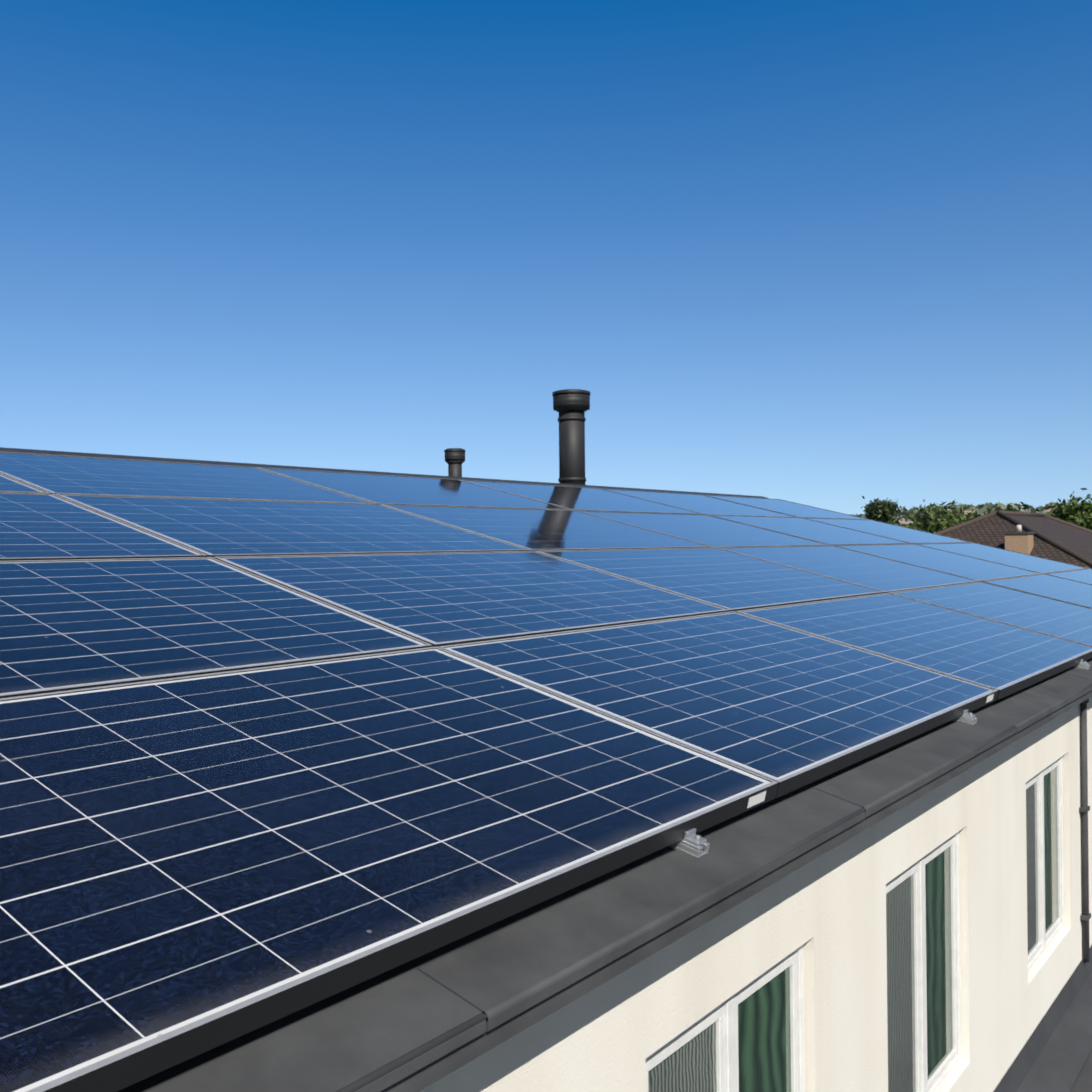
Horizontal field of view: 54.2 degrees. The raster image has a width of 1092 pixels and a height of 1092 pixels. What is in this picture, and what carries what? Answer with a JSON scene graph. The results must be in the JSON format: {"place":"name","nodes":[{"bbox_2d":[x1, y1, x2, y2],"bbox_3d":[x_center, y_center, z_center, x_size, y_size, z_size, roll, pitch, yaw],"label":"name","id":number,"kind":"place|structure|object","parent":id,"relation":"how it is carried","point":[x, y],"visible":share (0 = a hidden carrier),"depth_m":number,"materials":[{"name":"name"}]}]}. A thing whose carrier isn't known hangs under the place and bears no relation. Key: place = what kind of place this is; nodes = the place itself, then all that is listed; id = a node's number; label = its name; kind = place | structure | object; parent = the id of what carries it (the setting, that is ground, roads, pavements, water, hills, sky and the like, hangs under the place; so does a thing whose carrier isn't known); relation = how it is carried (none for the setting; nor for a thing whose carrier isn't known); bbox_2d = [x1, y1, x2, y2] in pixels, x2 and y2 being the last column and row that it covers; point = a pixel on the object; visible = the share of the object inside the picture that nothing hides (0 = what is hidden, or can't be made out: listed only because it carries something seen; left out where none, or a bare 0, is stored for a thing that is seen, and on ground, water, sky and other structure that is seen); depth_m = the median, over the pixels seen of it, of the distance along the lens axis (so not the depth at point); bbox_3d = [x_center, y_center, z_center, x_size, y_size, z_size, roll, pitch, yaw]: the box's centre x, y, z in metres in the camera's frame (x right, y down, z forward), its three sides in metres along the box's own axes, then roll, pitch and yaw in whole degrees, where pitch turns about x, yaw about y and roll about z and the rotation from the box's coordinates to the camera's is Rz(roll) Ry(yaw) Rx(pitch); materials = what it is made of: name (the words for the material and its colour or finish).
{"place":"outdoors","nodes":[
{"label":"outdoors","id":0,"kind":"place"},
{"bbox_2d":[0,0,1091,514],"label":"sky","id":1,"kind":"structure","parent":0,"point":[824,254],"materials":[{"name":"blue"}]},
{"bbox_2d":[419,697,1091,1091],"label":"house wall","id":2,"kind":"structure","parent":0,"point":[827,911],"depth_m":2.53,"materials":[{"name":"white paint"}]},
{"bbox_2d":[0,447,1091,1091],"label":"house roof","id":3,"kind":"structure","parent":2,"relation":"on","point":[180,1069],"depth_m":1.66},
{"bbox_2d":[849,502,1058,528],"bbox_3d":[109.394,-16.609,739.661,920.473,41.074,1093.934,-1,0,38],"label":"trees","id":4,"kind":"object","parent":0,"point":[986,506],"depth_m":396.19,"materials":[{"name":"green plant"}]},
{"bbox_2d":[934,510,1091,568],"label":"neighbour house","id":5,"kind":"structure","parent":0,"point":[1041,535],"depth_m":37.49,"materials":[{"name":"brown tile"}]},
{"bbox_2d":[994,946,1091,1091],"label":"ground","id":6,"kind":"structure","parent":0,"point":[1055,1054],"depth_m":3.85,"materials":[{"name":"grey concrete"}]},
{"label":"ground","id":7,"kind":"structure","parent":0,"visible":0},
{"bbox_2d":[858,496,904,523],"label":"tree","id":8,"kind":"object","parent":7,"relation":"on","point":[885,511],"visible":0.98,"depth_m":109.73,"materials":[{"name":"green plant"}]},
{"bbox_2d":[898,500,989,532],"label":"tree","id":9,"kind":"object","parent":7,"relation":"on","point":[934,520],"visible":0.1,"depth_m":61.84,"materials":[{"name":"green plant"}]},
{"bbox_2d":[978,502,1030,516],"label":"tree","id":10,"kind":"object","parent":7,"relation":"on","point":[1026,506],"depth_m":75.47,"materials":[{"name":"green plant"}]},
{"bbox_2d":[1046,488,1091,529],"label":"tree","id":11,"kind":"object","parent":7,"relation":"on","point":[1077,513],"visible":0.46,"depth_m":74.71,"materials":[{"name":"green plant"}]},
{"bbox_3d":[-2.140,2.859,5.735,8.519,6.501,14.190,-1,0,38],"label":"house","id":12,"kind":"object","parent":7,"relation":"on","visible":0},
{"bbox_2d":[0,473,49,492],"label":"solar panel","id":13,"kind":"object","parent":12,"relation":"on","point":[9,484],"visible":0.42,"depth_m":3.99,"materials":[{"name":"glass"}]},
{"bbox_2d":[0,492,207,560],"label":"solar panel","id":14,"kind":"object","parent":12,"relation":"on","point":[41,526],"visible":0.68,"depth_m":3.37,"materials":[{"name":"glass"}]},
{"bbox_2d":[0,451,376,503],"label":"solar panel","id":15,"kind":"object","parent":12,"relation":"on","point":[61,474],"visible":0.67,"depth_m":4.82,"materials":[{"name":"glass"}]},
{"bbox_2d":[0,557,432,698],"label":"solar panel","id":16,"kind":"object","parent":12,"relation":"on","point":[72,624],"visible":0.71,"depth_m":2.58,"materials":[{"name":"glass"}]},
{"bbox_2d":[55,494,531,557],"bbox_3d":[-0.946,-0.072,4.321,0.966,0.266,1.644,-1,0,38],"label":"solar panel","id":17,"kind":"object","parent":12,"relation":"on","point":[212,528],"visible":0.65,"depth_m":4.17,"materials":[{"name":"glass"}]},
{"bbox_2d":[0,647,778,1091],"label":"solar panel","id":18,"kind":"object","parent":12,"relation":"on","point":[194,865],"visible":0.97,"depth_m":1.60,"materials":[{"name":"glass"}]},
{"bbox_2d":[257,467,572,509],"bbox_3d":[-0.716,-0.313,6.223,0.966,0.266,1.644,-1,0,38],"label":"solar panel","id":19,"kind":"object","parent":12,"relation":"on","point":[394,489],"visible":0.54,"depth_m":6.12,"materials":[{"name":"glass"}]},
{"bbox_2d":[444,448,464,476],"bbox_3d":[-0.669,-0.527,7.857,0.190,0.377,0.190,-1,0,38],"label":"vent","id":20,"kind":"object","parent":12,"relation":"on","point":[454,459],"visible":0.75,"depth_m":7.81,"materials":[{"name":"black metal"}]},
{"bbox_2d":[213,551,731,646],"bbox_3d":[-0.172,0.156,3.729,0.966,0.266,1.644,-1,0,38],"label":"solar panel","id":21,"kind":"object","parent":12,"relation":"on","point":[436,599],"visible":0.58,"depth_m":3.54,"materials":[{"name":"glass"}]},
{"bbox_2d":[381,504,713,550],"bbox_3d":[0.058,-0.085,5.627,0.966,0.266,1.644,-1,0,38],"label":"solar panel","id":22,"kind":"object","parent":12,"relation":"on","point":[540,529],"visible":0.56,"depth_m":5.52,"materials":[{"name":"glass"}]},
{"bbox_2d":[552,389,589,484],"bbox_3d":[0.223,-0.830,9.148,0.426,0.996,0.426,-1,0,38],"label":"flue","id":23,"kind":"object","parent":12,"relation":"on","point":[571,406],"visible":0.88,"depth_m":9.04,"materials":[{"name":"black metal"}]},
{"bbox_2d":[463,480,704,514],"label":"solar panel","id":24,"kind":"object","parent":12,"relation":"on","point":[584,498],"visible":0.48,"depth_m":7.45,"materials":[{"name":"glass"}]},
{"bbox_2d":[600,488,795,516],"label":"solar panel","id":25,"kind":"object","parent":12,"relation":"on","point":[703,504],"visible":0.58,"depth_m":8.79,"materials":[{"name":"glass"}]},
{"bbox_2d":[580,511,829,546],"bbox_3d":[1.064,-0.097,6.936,0.966,0.266,1.644,-1,0,38],"label":"solar panel","id":26,"kind":"object","parent":12,"relation":"on","point":[710,530],"visible":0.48,"depth_m":6.86,"materials":[{"name":"glass"}]},
{"bbox_2d":[538,547,884,610],"bbox_3d":[0.833,0.142,5.036,0.966,0.266,1.644,-1,0,38],"label":"solar panel","id":27,"kind":"object","parent":12,"relation":"on","point":[733,581],"visible":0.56,"depth_m":4.91,"materials":[{"name":"glass"}]},
{"bbox_2d":[438,611,998,797],"bbox_3d":[0.598,0.384,3.135,0.966,0.266,1.644,-1,0,38],"label":"solar panel","id":28,"kind":"object","parent":12,"relation":"on","point":[788,709],"visible":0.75,"depth_m":2.91,"materials":[{"name":"glass"}]},
{"bbox_2d":[747,694,993,807],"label":"panel labels","id":29,"kind":"object","parent":28,"relation":"attached to","point":[756,799],"visible":1,"depth_m":2.12,"materials":[{"name":"white paper"}]},
{"bbox_2d":[646,945,804,1091],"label":"window","id":30,"kind":"structure","parent":12,"relation":"attached to","point":[749,1037],"depth_m":2.14,"materials":[{"name":"plastic"}]},
{"bbox_2d":[381,691,1091,1091],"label":"gutter","id":31,"kind":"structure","parent":12,"relation":"attached to","point":[441,1067],"depth_m":1.61,"materials":[{"name":"metal"}]},
{"bbox_2d":[146,661,1091,1091],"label":"eave capping","id":32,"kind":"object","parent":31,"relation":"on","point":[386,1035],"visible":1,"depth_m":1.50,"materials":[{"name":"metal"}]},
{"bbox_2d":[701,494,869,519],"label":"solar panel","id":33,"kind":"object","parent":12,"relation":"on","point":[790,508],"visible":0.62,"depth_m":10.09,"materials":[{"name":"glass"}]},
{"bbox_2d":[707,514,911,544],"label":"solar panel","id":34,"kind":"object","parent":12,"relation":"on","point":[818,531],"visible":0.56,"depth_m":8.17,"materials":[{"name":"glass"}]},
{"bbox_2d":[718,545,978,592],"bbox_3d":[1.839,0.131,6.341,0.966,0.266,1.644,-1,0,38],"label":"solar panel","id":35,"kind":"object","parent":12,"relation":"on","point":[886,575],"visible":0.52,"depth_m":6.25,"materials":[{"name":"glass"}]},
{"bbox_2d":[668,659,1089,856],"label":"mounting rail clamps","id":36,"kind":"object","parent":12,"relation":"attached to","point":[693,843],"visible":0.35,"depth_m":1.90,"materials":[{"name":"metal"}]},
{"bbox_2d":[801,517,971,543],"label":"solar panel","id":37,"kind":"object","parent":12,"relation":"on","point":[901,533],"visible":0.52,"depth_m":9.50,"materials":[{"name":"glass"}]},
{"bbox_2d":[736,593,1091,699],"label":"solar panel","id":38,"kind":"object","parent":12,"relation":"on","point":[1005,659],"visible":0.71,"depth_m":4.28,"materials":[{"name":"glass"}]},
{"bbox_2d":[886,831,960,1091],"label":"window","id":39,"kind":"structure","parent":12,"relation":"attached to","point":[923,969],"depth_m":2.95,"materials":[{"name":"plastic"}]},
{"bbox_2d":[834,544,1042,581],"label":"solar panel","id":40,"kind":"object","parent":12,"relation":"on","point":[978,569],"visible":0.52,"depth_m":7.58,"materials":[{"name":"glass"}]},
{"bbox_2d":[888,581,1091,645],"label":"solar panel","id":41,"kind":"object","parent":12,"relation":"on","point":[1047,615],"visible":0.74,"depth_m":5.64,"materials":[{"name":"glass"}]},
{"bbox_2d":[918,543,1086,573],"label":"solar panel","id":42,"kind":"object","parent":12,"relation":"on","point":[1013,558],"visible":0.58,"depth_m":8.91,"materials":[{"name":"glass"}]},
{"bbox_2d":[982,574,1091,607],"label":"solar panel","id":43,"kind":"object","parent":12,"relation":"on","point":[1063,589],"visible":0.69,"depth_m":7.01,"materials":[{"name":"glass"}]},
{"bbox_2d":[1026,757,1063,971],"bbox_3d":[1.852,1.188,4.067,0.086,0.702,0.670,-1,0,38],"label":"window","id":44,"kind":"structure","parent":12,"relation":"attached to","point":[1045,860],"depth_m":4.05,"materials":[{"name":"plastic"}]},
{"bbox_2d":[1045,568,1091,583],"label":"solar panel","id":45,"kind":"object","parent":12,"relation":"on","point":[1083,575],"visible":0.71,"depth_m":8.31,"materials":[{"name":"glass"}]},
{"bbox_2d":[1079,699,1090,962],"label":"downspout","id":46,"kind":"object","parent":12,"relation":"attached to","point":[1084,809],"visible":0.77,"depth_m":4.44,"materials":[{"name":"metal"}]}
]}

